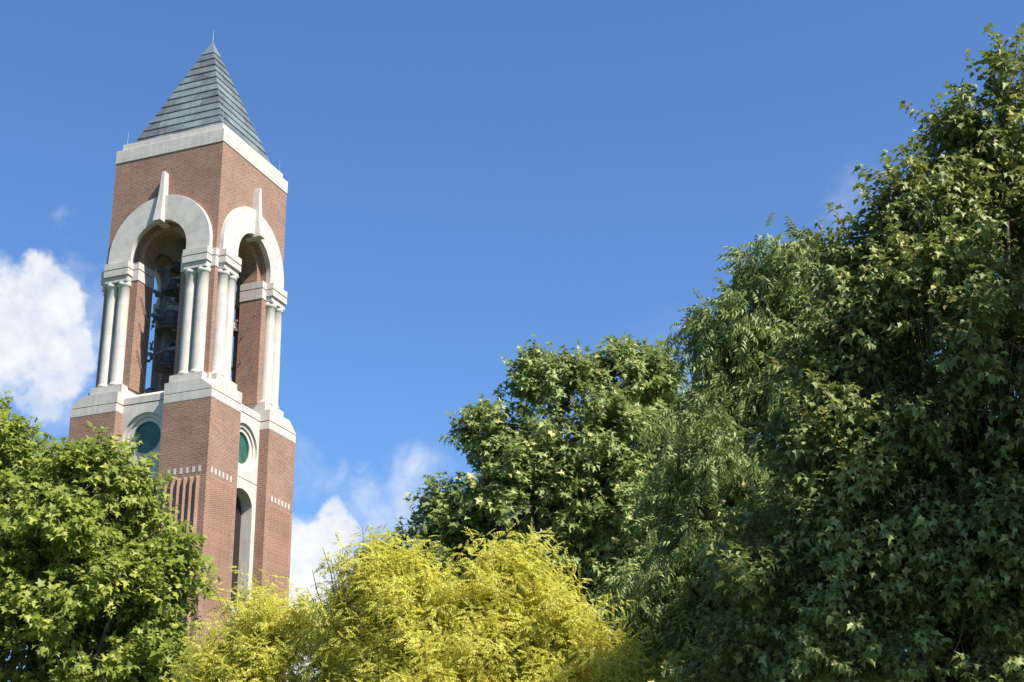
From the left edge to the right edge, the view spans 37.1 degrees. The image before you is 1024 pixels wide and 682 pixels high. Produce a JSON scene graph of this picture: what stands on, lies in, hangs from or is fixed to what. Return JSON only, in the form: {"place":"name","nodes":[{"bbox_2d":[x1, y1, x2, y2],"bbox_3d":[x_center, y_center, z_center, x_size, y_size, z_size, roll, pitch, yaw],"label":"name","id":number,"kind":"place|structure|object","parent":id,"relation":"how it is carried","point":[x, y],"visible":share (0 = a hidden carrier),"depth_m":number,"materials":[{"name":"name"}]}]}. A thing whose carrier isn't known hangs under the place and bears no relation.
{"place":"outdoors","nodes":[
{"label":"outdoors","id":0,"kind":"place"},
{"bbox_2d":[0,0,1023,681],"label":"sky","id":1,"kind":"structure","parent":0,"point":[468,181],"materials":[{"name":"blue"}]},
{"label":"ground","id":2,"kind":"structure","parent":0,"visible":0},
{"bbox_2d":[0,389,222,681],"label":"maple tree","id":3,"kind":"object","parent":2,"relation":"on","point":[82,564],"visible":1,"depth_m":21.57,"materials":[{"name":"green plant"}]},
{"bbox_2d":[68,30,295,681],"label":"bell tower","id":4,"kind":"structure","parent":2,"relation":"on","point":[200,187],"depth_m":72.23,"materials":[{"name":"red brick"}]},
{"bbox_2d":[124,413,161,459],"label":"round window","id":5,"kind":"structure","parent":4,"relation":"in","point":[147,426],"depth_m":69.51,"materials":[{"name":"glass"}]},
{"bbox_2d":[130,482,155,538],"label":"slot window","id":6,"kind":"structure","parent":4,"relation":"in","point":[151,482],"depth_m":68.66,"materials":[{"name":"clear glass"}]},
{"bbox_2d":[145,259,236,392],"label":"bell rack","id":7,"kind":"object","parent":4,"relation":"on","point":[164,300],"visible":0.2,"depth_m":73.81,"materials":[{"name":"black metal"}]},
{"bbox_2d":[153,346,175,373],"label":"bell","id":8,"kind":"object","parent":7,"relation":"hanging from","point":[165,364],"visible":0.83,"depth_m":72.61,"materials":[{"name":"grey metal"}]},
{"bbox_2d":[154,306,178,338],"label":"bell","id":9,"kind":"object","parent":7,"relation":"hanging from","point":[167,328],"visible":0.71,"depth_m":73.33,"materials":[{"name":"grey metal"}]},
{"bbox_2d":[163,276,180,296],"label":"bell","id":10,"kind":"object","parent":7,"relation":"hanging from","point":[171,289],"visible":0.78,"depth_m":74.03,"materials":[{"name":"grey metal"}]},
{"bbox_2d":[168,340,175,346],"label":"bell","id":11,"kind":"object","parent":7,"relation":"hanging from","point":[171,343],"visible":0.14,"depth_m":74.77,"materials":[{"name":"brown metal"}]},
{"bbox_2d":[170,260,180,273],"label":"bell","id":12,"kind":"object","parent":7,"relation":"hanging from","point":[175,268],"visible":0.75,"depth_m":74.48,"materials":[{"name":"brown metal"}]},
{"bbox_2d":[233,320,238,335],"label":"bell","id":13,"kind":"object","parent":7,"relation":"hanging from","point":[235,331],"visible":0.42,"depth_m":75.00,"materials":[{"name":"brown metal"}]},
{"bbox_2d":[230,494,240,603],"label":"slot window","id":14,"kind":"structure","parent":4,"relation":"in","point":[238,505],"depth_m":70.09,"materials":[{"name":"black glass"}]},
{"bbox_2d":[238,423,254,471],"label":"round window","id":15,"kind":"structure","parent":4,"relation":"in","point":[246,458],"depth_m":71.45,"materials":[{"name":"stone"}]},
{"bbox_2d":[160,563,351,681],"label":"feathery yellow tree","id":16,"kind":"object","parent":2,"relation":"on","point":[252,647],"visible":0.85,"depth_m":16.53,"materials":[{"name":"yellow plant"}]},
{"bbox_2d":[282,517,707,681],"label":"feathery yellow tree","id":17,"kind":"object","parent":2,"relation":"on","point":[438,631],"visible":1,"depth_m":15.67,"materials":[{"name":"yellow plant"}]},
{"bbox_2d":[340,331,703,667],"bbox_3d":[1.377,6.033,28.562,9.168,12.919,5.612,-1,-21,0],"label":"star leaved tree","id":18,"kind":"object","parent":2,"relation":"on","point":[577,492],"visible":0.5,"depth_m":28.39,"materials":[{"name":"green plant"}]},
{"bbox_2d":[569,213,913,681],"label":"drooping tree","id":19,"kind":"object","parent":2,"relation":"on","point":[702,467],"visible":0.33,"depth_m":17.38,"materials":[{"name":"green plant"}]},
{"bbox_2d":[648,22,1023,681],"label":"maple tree","id":20,"kind":"object","parent":2,"relation":"on","point":[932,582],"visible":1,"depth_m":13.30,"materials":[{"name":"green plant"}]}
]}

